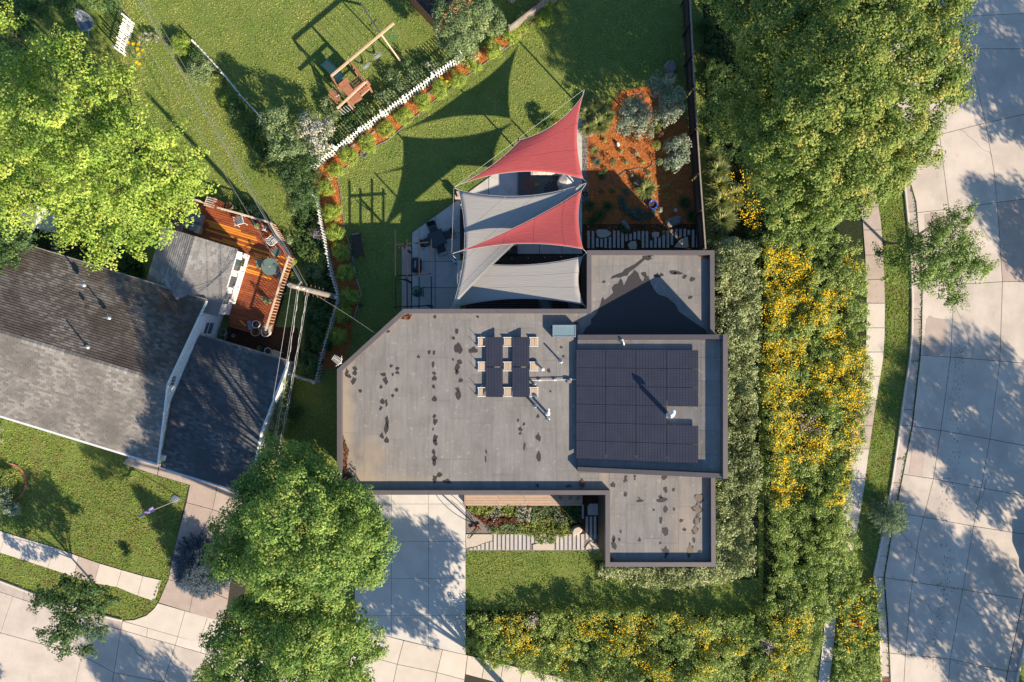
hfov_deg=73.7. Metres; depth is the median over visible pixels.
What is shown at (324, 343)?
picket fence
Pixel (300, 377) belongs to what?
picket fence
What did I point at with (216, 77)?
shrub
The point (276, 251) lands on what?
garden chair
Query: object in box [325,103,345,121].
shrub
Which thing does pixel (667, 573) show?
hedge
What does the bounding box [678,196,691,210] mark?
shade plant
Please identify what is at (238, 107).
shrub
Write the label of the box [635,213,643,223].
hosta
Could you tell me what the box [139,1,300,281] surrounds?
power line
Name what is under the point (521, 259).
courtyard deck
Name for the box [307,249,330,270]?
border plant
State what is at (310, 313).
border plant
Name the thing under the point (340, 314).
round shrub
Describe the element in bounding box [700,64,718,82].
grass clump
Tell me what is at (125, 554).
shrub
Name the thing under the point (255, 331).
potted plant
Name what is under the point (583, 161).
gravel strip
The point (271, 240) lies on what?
garden chair
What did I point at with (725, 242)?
hedge
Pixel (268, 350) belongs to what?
potted plant
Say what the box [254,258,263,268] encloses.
garden chair
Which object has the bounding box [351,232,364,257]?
garden bench
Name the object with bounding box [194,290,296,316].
service wire
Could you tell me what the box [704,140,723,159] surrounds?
grass clump
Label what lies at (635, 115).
serviceberry
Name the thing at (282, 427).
border plant
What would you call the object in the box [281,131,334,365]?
hedge
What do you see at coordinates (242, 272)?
window bench
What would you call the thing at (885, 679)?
storm drain
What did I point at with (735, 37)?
meadow bank
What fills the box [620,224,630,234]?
shade plant
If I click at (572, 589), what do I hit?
lawn grass
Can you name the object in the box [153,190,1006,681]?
joint weeds
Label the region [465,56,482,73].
round shrub
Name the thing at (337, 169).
round shrub
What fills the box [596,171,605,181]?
spiky plant
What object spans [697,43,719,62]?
grass clump
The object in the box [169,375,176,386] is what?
window
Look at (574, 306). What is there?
lounge chair
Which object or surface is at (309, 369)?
shrub
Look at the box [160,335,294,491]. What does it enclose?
garage
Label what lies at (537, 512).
ground cover
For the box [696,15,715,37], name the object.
grass clump
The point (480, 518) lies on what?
ground cover
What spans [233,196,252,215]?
border plant
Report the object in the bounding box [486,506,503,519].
ground cover
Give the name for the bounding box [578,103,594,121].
grass clump
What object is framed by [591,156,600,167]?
spiky plant
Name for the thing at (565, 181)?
covered table
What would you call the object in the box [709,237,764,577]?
hedge
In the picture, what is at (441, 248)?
patio chair
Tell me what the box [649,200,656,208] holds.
blue pot
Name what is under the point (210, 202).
deck gate
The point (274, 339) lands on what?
yard soil
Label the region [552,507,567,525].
ground cover
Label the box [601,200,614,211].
shade plant
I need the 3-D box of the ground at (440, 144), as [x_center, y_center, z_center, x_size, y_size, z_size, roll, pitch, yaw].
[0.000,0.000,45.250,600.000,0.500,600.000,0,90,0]
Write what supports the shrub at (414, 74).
on the ground at (440, 144)
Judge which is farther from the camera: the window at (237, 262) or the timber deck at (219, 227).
the timber deck at (219, 227)
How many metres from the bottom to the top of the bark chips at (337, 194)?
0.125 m
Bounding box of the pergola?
[394,229,432,308]
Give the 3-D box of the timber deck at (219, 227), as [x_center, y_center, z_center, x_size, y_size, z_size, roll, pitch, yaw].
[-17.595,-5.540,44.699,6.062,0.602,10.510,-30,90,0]
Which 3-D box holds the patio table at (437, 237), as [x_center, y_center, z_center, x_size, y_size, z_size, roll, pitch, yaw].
[-4.864,-6.667,44.602,1.000,0.675,1.000,-23,90,0]
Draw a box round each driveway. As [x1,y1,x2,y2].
[158,478,257,621]
[354,495,465,654]
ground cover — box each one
[272,54,453,200]
[294,202,335,371]
[467,506,494,516]
[471,511,488,525]
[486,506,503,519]
[487,516,530,526]
[488,522,521,536]
[500,504,517,517]
[515,505,531,522]
[516,515,572,544]
[530,506,559,523]
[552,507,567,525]
[560,506,581,524]
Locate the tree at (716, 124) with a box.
[694,78,753,147]
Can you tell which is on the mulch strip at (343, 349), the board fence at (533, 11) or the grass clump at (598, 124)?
the board fence at (533, 11)
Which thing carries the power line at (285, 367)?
attached to the utility pole
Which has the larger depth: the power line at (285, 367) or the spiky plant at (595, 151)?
the spiky plant at (595, 151)
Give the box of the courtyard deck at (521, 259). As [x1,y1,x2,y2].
[465,246,582,308]
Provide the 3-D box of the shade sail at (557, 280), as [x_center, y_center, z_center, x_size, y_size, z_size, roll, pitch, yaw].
[0.452,-3.596,41.468,8.170,1.186,3.431,0,90,0]
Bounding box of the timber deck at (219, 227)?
[171,197,295,333]
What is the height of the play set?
2.457 m
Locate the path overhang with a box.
[816,518,863,621]
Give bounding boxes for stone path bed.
[583,224,696,253]
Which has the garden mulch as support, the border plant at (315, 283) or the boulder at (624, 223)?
the boulder at (624, 223)
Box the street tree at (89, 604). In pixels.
[26,571,122,663]
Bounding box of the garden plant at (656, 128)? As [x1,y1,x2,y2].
[652,123,661,133]
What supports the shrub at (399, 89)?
on the ground at (440, 144)
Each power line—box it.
[119,1,287,280]
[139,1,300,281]
[141,1,300,278]
[146,0,306,284]
[264,289,290,445]
[270,288,299,468]
[273,289,308,483]
[273,290,307,474]
[274,293,296,435]
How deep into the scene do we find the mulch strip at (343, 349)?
44.98 m
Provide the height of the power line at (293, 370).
2.220 m
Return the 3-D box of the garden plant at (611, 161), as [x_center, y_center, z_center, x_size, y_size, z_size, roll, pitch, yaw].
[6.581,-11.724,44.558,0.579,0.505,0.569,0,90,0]
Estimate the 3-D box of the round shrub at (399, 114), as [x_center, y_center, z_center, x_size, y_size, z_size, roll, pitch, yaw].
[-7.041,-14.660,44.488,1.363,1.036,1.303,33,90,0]
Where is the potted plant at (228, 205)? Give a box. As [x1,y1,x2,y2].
[225,202,233,208]
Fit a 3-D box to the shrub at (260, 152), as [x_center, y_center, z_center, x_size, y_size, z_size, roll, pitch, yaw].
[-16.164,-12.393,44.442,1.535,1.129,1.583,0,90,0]
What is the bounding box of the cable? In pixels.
[455,90,582,186]
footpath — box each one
[0,531,161,600]
[347,630,577,681]
[818,134,884,681]
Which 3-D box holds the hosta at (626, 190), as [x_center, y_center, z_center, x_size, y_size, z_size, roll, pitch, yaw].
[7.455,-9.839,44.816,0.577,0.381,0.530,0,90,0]
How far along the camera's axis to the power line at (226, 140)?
38.29 m
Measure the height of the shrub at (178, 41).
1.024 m
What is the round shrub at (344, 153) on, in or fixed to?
on the mulch strip at (343, 349)
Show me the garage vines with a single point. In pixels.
(278, 415)
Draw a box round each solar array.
[477,337,538,396]
[576,350,697,462]
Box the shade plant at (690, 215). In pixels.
[685,208,695,223]
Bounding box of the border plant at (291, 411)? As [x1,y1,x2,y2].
[283,401,304,422]
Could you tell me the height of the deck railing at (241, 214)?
0.912 m
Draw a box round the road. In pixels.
[48,0,1023,681]
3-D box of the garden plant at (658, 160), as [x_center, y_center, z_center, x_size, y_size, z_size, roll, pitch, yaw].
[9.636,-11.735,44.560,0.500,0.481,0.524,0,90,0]
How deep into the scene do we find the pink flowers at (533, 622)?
43.89 m
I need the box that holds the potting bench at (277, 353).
[271,350,282,358]
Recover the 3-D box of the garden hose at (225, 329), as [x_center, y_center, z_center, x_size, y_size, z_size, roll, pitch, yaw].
[-18.936,-0.607,44.680,0.553,0.130,0.561,0,90,0]
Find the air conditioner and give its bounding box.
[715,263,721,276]
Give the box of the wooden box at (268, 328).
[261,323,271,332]
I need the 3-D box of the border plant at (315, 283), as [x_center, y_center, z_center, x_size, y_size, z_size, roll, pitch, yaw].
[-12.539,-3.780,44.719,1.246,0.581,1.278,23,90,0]
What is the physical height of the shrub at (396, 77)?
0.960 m
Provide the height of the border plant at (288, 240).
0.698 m
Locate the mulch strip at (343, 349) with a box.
[311,0,539,370]
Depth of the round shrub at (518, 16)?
44.33 m
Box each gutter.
[0,583,327,681]
[875,0,1023,681]
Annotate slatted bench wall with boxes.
[460,204,463,251]
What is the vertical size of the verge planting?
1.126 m
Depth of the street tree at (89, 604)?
41.04 m
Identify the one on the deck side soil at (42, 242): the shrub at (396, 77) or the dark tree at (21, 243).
the dark tree at (21, 243)
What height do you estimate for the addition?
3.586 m
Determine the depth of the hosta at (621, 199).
44.75 m
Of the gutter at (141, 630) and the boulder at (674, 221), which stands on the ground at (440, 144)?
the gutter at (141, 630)
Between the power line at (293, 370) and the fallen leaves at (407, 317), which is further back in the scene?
the fallen leaves at (407, 317)
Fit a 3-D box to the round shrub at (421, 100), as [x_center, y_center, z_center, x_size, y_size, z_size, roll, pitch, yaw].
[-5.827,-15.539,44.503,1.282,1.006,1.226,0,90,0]
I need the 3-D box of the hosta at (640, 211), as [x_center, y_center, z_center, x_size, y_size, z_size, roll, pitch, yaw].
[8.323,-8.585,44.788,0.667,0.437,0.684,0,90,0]
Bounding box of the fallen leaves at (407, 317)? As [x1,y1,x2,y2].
[401,315,411,319]
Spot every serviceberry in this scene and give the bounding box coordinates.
[614,91,657,139]
[645,69,687,127]
[662,132,691,173]
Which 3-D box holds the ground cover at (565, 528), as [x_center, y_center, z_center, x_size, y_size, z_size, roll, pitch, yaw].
[2.141,12.413,44.800,3.790,0.470,2.099,0,90,0]
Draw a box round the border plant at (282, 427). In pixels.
[272,418,291,434]
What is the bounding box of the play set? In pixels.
[320,3,404,114]
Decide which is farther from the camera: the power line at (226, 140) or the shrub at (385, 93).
the shrub at (385, 93)
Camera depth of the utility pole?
39.18 m
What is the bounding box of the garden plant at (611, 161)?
[608,157,616,165]
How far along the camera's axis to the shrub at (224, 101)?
44.63 m
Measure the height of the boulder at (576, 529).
0.793 m
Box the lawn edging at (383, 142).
[337,18,535,317]
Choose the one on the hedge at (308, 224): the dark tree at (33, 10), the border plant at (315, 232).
the border plant at (315, 232)
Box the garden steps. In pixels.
[51,227,60,252]
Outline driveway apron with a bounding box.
[123,603,240,647]
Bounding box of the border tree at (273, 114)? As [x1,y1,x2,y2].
[256,105,308,163]
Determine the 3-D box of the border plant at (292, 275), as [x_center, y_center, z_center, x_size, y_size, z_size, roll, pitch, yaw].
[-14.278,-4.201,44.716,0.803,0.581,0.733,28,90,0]
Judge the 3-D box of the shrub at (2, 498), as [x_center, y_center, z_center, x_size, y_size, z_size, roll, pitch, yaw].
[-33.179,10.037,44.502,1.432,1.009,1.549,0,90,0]
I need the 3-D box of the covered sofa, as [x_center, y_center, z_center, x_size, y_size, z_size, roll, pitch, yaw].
[2.186,-11.201,44.566,1.906,0.798,0.717,0,90,0]
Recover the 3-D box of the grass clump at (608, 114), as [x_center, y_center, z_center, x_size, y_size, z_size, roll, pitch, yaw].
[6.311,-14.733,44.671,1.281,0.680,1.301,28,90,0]
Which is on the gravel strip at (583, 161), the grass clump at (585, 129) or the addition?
the grass clump at (585, 129)
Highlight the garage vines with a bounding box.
[258,378,292,470]
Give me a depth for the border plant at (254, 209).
44.56 m
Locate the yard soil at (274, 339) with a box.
[225,325,300,372]
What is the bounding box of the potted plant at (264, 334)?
[261,331,271,336]
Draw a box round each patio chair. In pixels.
[418,236,430,249]
[426,220,437,232]
[435,244,447,256]
[442,227,455,239]
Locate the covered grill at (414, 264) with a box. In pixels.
[411,257,421,272]
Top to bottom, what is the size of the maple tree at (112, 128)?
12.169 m
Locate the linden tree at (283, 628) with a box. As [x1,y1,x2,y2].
[192,581,389,681]
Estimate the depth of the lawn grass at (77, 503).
44.98 m
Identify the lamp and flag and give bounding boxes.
[138,495,179,516]
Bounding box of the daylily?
[444,77,453,93]
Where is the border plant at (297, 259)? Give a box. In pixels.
[292,245,305,266]
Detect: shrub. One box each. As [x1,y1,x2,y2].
[0,468,16,491]
[0,485,14,505]
[0,497,21,516]
[121,549,134,558]
[168,32,191,56]
[185,55,216,86]
[186,47,202,63]
[210,71,224,86]
[218,93,230,107]
[225,96,247,119]
[239,116,264,142]
[251,140,272,162]
[291,351,323,377]
[315,178,335,198]
[319,94,333,111]
[320,203,341,222]
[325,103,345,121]
[325,160,343,177]
[325,222,345,242]
[326,326,348,345]
[331,241,349,261]
[334,303,354,323]
[335,262,356,281]
[337,145,358,167]
[339,286,359,305]
[342,112,357,126]
[353,101,365,119]
[356,132,376,153]
[366,99,380,115]
[373,89,391,108]
[376,119,395,137]
[383,68,403,87]
[392,77,409,98]
[393,107,414,127]
[401,55,411,73]
[405,64,423,83]
[413,93,432,110]
[422,60,440,76]
[430,79,448,100]
[448,69,467,88]
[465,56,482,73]
[483,38,502,59]
[501,27,521,46]
[514,11,533,32]
[535,5,554,27]
[535,110,552,131]
[541,0,554,9]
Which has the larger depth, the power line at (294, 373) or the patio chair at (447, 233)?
the patio chair at (447, 233)
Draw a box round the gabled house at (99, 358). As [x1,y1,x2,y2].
[0,242,223,464]
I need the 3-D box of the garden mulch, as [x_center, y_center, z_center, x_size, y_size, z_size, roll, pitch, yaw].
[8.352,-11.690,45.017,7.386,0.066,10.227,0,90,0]
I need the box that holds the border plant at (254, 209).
[247,204,261,217]
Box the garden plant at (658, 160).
[655,158,662,165]
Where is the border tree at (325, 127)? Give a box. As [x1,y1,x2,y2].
[291,110,335,164]
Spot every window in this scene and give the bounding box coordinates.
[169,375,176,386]
[201,321,215,335]
[221,291,232,305]
[227,274,237,288]
[232,257,242,272]
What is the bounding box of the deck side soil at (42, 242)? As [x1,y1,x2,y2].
[1,205,141,277]
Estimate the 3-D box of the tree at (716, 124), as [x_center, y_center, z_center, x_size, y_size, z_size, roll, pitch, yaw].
[13.543,-13.901,42.871,3.494,4.257,4.197,-35,90,0]
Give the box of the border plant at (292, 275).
[289,270,299,282]
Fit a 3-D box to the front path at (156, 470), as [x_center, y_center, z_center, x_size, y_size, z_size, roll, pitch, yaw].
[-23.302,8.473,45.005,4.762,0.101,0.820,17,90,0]
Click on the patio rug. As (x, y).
(527, 181)
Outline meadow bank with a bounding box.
[703,0,794,241]
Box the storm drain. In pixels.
[882,677,889,681]
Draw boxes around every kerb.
[0,580,121,621]
[873,35,913,681]
[1016,645,1023,681]
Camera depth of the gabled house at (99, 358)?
40.72 m
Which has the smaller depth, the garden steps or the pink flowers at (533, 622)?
the pink flowers at (533, 622)
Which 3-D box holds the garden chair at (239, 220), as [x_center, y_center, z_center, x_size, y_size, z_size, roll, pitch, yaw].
[-17.513,-7.695,43.893,0.616,1.021,0.695,-14,90,0]
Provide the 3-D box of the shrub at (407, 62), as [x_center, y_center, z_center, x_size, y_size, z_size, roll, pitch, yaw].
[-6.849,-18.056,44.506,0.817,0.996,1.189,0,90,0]
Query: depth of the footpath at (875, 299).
44.95 m
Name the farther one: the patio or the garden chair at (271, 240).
the patio
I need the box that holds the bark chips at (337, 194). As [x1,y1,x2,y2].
[313,0,540,368]
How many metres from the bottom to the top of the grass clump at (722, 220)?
1.319 m
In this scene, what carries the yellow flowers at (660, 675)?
on the flower meadow
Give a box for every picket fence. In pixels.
[112,13,134,55]
[191,39,262,119]
[288,372,320,383]
[309,50,462,170]
[312,194,339,297]
[312,297,340,383]
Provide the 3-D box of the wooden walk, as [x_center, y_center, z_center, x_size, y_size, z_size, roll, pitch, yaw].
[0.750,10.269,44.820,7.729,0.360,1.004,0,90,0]
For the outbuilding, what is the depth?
43.56 m
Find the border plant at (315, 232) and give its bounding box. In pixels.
[309,226,320,240]
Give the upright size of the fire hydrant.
1.240 m
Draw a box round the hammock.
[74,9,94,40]
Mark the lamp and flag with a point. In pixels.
(175, 499)
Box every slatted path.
[466,504,598,549]
[587,229,696,248]
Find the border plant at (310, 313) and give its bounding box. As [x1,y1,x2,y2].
[302,302,329,332]
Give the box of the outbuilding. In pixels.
[17,203,59,232]
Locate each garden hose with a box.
[219,328,226,335]
[593,161,652,187]
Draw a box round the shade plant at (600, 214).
[594,209,606,222]
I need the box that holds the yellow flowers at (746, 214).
[716,170,883,656]
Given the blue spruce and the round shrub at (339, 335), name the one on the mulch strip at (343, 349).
the round shrub at (339, 335)
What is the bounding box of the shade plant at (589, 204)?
[583,198,596,212]
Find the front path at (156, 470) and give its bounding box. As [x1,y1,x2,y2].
[123,457,190,484]
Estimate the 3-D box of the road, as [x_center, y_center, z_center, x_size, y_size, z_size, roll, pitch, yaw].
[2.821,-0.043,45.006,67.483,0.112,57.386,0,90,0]
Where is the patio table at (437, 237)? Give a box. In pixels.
[427,228,446,247]
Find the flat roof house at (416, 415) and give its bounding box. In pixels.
[337,250,727,566]
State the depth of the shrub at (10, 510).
44.21 m
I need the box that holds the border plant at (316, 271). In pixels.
[303,260,327,278]
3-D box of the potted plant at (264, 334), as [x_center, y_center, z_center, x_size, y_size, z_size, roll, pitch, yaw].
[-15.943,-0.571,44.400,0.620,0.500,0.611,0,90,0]
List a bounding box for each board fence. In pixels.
[508,0,556,36]
[680,0,705,249]
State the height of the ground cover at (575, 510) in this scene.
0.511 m
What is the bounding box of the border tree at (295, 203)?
[273,153,323,219]
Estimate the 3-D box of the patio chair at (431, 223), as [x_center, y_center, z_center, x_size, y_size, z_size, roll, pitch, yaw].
[-5.169,-7.372,44.454,0.648,1.007,0.887,-20,90,0]
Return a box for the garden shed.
[410,0,470,33]
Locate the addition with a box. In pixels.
[147,228,247,316]
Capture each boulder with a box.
[571,525,581,534]
[621,220,629,230]
[663,60,676,74]
[665,216,682,226]
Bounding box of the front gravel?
[466,509,599,550]
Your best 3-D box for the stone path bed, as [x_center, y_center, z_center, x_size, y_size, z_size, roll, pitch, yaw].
[8.537,-6.719,45.011,7.756,0.078,1.989,0,90,0]
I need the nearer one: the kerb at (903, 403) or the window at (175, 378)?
the window at (175, 378)
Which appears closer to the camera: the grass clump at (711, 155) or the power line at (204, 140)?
the power line at (204, 140)
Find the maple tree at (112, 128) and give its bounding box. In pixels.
[0,0,219,274]
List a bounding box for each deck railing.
[172,212,185,230]
[217,207,274,224]
[265,223,294,330]
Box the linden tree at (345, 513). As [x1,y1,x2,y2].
[199,431,400,631]
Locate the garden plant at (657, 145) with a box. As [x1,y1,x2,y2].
[651,140,661,150]
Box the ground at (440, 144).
[0,0,1023,681]
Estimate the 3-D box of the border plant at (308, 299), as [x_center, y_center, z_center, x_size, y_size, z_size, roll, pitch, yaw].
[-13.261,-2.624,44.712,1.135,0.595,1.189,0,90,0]
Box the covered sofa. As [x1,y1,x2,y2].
[531,172,559,175]
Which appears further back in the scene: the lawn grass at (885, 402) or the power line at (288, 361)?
the lawn grass at (885, 402)
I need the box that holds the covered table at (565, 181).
[557,174,573,189]
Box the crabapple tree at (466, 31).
[431,0,506,65]
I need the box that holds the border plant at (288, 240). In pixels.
[283,232,296,247]
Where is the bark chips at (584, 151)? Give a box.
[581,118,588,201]
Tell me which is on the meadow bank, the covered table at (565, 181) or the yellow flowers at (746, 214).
the yellow flowers at (746, 214)
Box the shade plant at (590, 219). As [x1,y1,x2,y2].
[586,216,597,227]
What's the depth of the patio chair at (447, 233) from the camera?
44.50 m
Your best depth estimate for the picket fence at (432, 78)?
44.27 m
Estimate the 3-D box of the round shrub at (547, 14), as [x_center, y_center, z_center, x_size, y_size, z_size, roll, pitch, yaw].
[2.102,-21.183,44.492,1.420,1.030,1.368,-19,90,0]
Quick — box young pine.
[862,493,909,540]
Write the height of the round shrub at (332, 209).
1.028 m
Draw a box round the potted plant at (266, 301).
[263,299,270,304]
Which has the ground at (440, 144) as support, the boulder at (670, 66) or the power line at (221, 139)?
the boulder at (670, 66)
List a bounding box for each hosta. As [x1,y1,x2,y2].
[617,194,625,203]
[618,201,627,210]
[621,187,629,194]
[623,206,632,214]
[629,210,636,219]
[634,205,643,214]
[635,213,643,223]
[642,211,650,219]
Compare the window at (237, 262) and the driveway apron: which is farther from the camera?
the driveway apron
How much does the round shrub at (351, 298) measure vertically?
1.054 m
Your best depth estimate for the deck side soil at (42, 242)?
44.99 m
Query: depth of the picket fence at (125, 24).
44.25 m
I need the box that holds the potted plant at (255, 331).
[251,327,260,335]
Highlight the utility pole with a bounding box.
[287,281,336,299]
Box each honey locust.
[700,0,822,120]
[725,0,979,232]
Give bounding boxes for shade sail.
[451,183,584,307]
[453,253,586,308]
[455,184,586,252]
[457,92,585,185]
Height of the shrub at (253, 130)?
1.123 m
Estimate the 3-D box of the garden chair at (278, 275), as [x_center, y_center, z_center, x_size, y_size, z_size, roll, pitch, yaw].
[-14.925,-4.289,43.893,0.616,1.021,0.695,20,90,0]
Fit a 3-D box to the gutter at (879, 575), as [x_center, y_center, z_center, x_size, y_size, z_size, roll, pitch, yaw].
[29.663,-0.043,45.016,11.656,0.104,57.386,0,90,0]
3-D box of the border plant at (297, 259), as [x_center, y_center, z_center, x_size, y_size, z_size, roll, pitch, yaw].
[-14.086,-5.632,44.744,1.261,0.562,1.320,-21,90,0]
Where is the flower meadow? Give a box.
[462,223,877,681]
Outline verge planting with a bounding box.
[831,579,885,681]
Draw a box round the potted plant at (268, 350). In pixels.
[264,348,271,353]
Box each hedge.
[281,131,334,365]
[596,562,749,590]
[706,236,763,259]
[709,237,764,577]
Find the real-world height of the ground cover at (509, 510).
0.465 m
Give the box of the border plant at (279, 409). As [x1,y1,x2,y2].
[273,400,284,417]
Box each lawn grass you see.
[0,0,170,233]
[0,419,258,653]
[465,520,771,620]
[830,168,910,681]
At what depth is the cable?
42.08 m
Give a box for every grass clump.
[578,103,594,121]
[578,121,594,137]
[586,94,603,112]
[586,113,611,138]
[601,107,616,123]
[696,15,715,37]
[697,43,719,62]
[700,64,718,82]
[702,173,733,195]
[703,157,732,181]
[703,188,734,214]
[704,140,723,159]
[704,206,740,238]
[727,180,746,210]
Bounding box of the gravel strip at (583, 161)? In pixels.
[582,118,588,201]
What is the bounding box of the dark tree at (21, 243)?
[0,203,39,272]
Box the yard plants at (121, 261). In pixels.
[67,244,147,278]
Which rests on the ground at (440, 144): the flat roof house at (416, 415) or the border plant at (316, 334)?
the flat roof house at (416, 415)
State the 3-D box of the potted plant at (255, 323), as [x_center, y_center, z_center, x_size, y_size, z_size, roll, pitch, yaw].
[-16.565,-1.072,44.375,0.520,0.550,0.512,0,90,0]
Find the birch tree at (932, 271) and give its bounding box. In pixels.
[872,196,1001,312]
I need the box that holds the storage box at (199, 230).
[194,226,203,233]
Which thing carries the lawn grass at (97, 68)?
on the ground at (440, 144)
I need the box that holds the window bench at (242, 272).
[229,255,249,303]
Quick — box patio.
[402,112,582,309]
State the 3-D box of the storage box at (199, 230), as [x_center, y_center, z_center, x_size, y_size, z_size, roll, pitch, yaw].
[-20.259,-7.192,44.163,0.340,0.455,0.490,17,90,0]
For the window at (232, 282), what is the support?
in the addition
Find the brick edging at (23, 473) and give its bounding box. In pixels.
[10,463,26,500]
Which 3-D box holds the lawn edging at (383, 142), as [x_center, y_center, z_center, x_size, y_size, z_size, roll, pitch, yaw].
[-6.602,-13.168,44.950,5.738,0.042,23.983,32,90,0]
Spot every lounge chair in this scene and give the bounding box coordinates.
[539,299,551,308]
[568,302,580,308]
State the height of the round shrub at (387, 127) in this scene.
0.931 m
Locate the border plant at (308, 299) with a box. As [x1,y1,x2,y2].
[301,293,317,308]
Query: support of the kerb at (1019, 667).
on the road
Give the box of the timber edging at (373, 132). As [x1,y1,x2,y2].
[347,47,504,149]
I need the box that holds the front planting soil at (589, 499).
[466,495,597,533]
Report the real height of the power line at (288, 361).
3.269 m
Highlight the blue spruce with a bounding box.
[168,528,234,600]
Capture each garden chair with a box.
[233,216,246,226]
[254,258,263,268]
[265,234,279,246]
[271,246,283,259]
[273,268,286,280]
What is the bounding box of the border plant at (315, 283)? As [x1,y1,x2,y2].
[311,274,330,290]
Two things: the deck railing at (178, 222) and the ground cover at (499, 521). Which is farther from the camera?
the ground cover at (499, 521)
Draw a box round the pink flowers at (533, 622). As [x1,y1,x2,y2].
[524,411,824,656]
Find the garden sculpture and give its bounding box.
[467,523,480,537]
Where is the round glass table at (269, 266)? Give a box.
[261,258,278,275]
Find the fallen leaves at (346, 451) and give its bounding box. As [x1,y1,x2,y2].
[343,436,352,482]
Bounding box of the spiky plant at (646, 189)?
[634,177,659,202]
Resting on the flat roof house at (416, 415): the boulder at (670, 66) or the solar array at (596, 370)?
the solar array at (596, 370)
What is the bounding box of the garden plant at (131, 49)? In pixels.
[126,39,145,59]
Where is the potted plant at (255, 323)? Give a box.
[252,320,260,327]
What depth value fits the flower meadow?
44.05 m
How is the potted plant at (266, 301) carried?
on the timber deck at (219, 227)
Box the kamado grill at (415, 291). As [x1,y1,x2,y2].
[411,286,424,296]
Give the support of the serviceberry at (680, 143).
on the garden mulch
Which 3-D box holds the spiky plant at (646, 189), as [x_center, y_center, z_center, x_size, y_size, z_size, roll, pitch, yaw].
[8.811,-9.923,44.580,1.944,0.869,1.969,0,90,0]
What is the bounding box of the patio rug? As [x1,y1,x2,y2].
[518,172,558,195]
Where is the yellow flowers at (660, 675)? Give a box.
[483,606,814,681]
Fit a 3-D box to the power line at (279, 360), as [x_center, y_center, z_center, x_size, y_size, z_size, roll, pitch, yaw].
[-13.578,4.485,37.850,0.018,3.918,15.089,15,90,0]
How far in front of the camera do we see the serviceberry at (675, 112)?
42.51 m
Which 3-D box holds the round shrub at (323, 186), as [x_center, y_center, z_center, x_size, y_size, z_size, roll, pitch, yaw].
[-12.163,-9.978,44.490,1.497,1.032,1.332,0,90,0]
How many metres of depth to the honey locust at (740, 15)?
35.57 m
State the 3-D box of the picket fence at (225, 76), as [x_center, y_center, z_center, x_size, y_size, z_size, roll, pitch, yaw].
[-18.434,-16.883,44.502,0.203,0.995,6.792,-41,90,0]
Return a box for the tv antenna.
[331,355,341,364]
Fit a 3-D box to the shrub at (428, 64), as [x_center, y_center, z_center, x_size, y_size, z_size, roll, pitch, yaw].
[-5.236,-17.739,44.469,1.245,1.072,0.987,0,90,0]
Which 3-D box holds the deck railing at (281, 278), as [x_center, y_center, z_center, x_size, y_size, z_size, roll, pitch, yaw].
[-14.853,-4.056,43.879,1.431,1.032,6.899,3,90,0]
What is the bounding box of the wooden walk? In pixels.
[464,495,582,505]
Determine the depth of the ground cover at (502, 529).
44.85 m
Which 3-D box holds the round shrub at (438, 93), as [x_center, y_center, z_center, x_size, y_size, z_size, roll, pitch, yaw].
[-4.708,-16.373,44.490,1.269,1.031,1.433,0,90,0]
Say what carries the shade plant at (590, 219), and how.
on the garden mulch
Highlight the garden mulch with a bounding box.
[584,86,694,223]
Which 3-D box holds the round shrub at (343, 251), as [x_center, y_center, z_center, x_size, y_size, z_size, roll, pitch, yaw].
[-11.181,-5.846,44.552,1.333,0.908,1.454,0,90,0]
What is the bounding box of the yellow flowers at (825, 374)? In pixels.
[761,243,872,513]
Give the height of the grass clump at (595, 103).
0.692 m
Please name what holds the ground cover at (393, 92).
on the ground at (440, 144)
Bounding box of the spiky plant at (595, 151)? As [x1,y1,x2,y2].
[589,145,600,155]
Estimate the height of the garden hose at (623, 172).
0.031 m
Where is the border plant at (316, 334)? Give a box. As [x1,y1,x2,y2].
[309,328,334,351]
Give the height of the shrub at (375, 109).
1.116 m
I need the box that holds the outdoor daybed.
[180,210,205,231]
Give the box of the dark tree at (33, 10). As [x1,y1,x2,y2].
[0,0,122,58]
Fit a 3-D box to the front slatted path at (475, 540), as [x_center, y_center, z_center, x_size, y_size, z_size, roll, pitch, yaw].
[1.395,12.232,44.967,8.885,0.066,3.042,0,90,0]
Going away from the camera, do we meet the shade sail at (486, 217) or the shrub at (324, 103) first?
the shade sail at (486, 217)
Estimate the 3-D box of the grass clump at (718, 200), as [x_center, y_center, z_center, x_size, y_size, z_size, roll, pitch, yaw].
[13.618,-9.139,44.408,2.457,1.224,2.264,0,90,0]
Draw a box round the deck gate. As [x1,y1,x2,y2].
[204,196,216,207]
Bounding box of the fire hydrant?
[849,616,859,626]
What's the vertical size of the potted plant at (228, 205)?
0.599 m

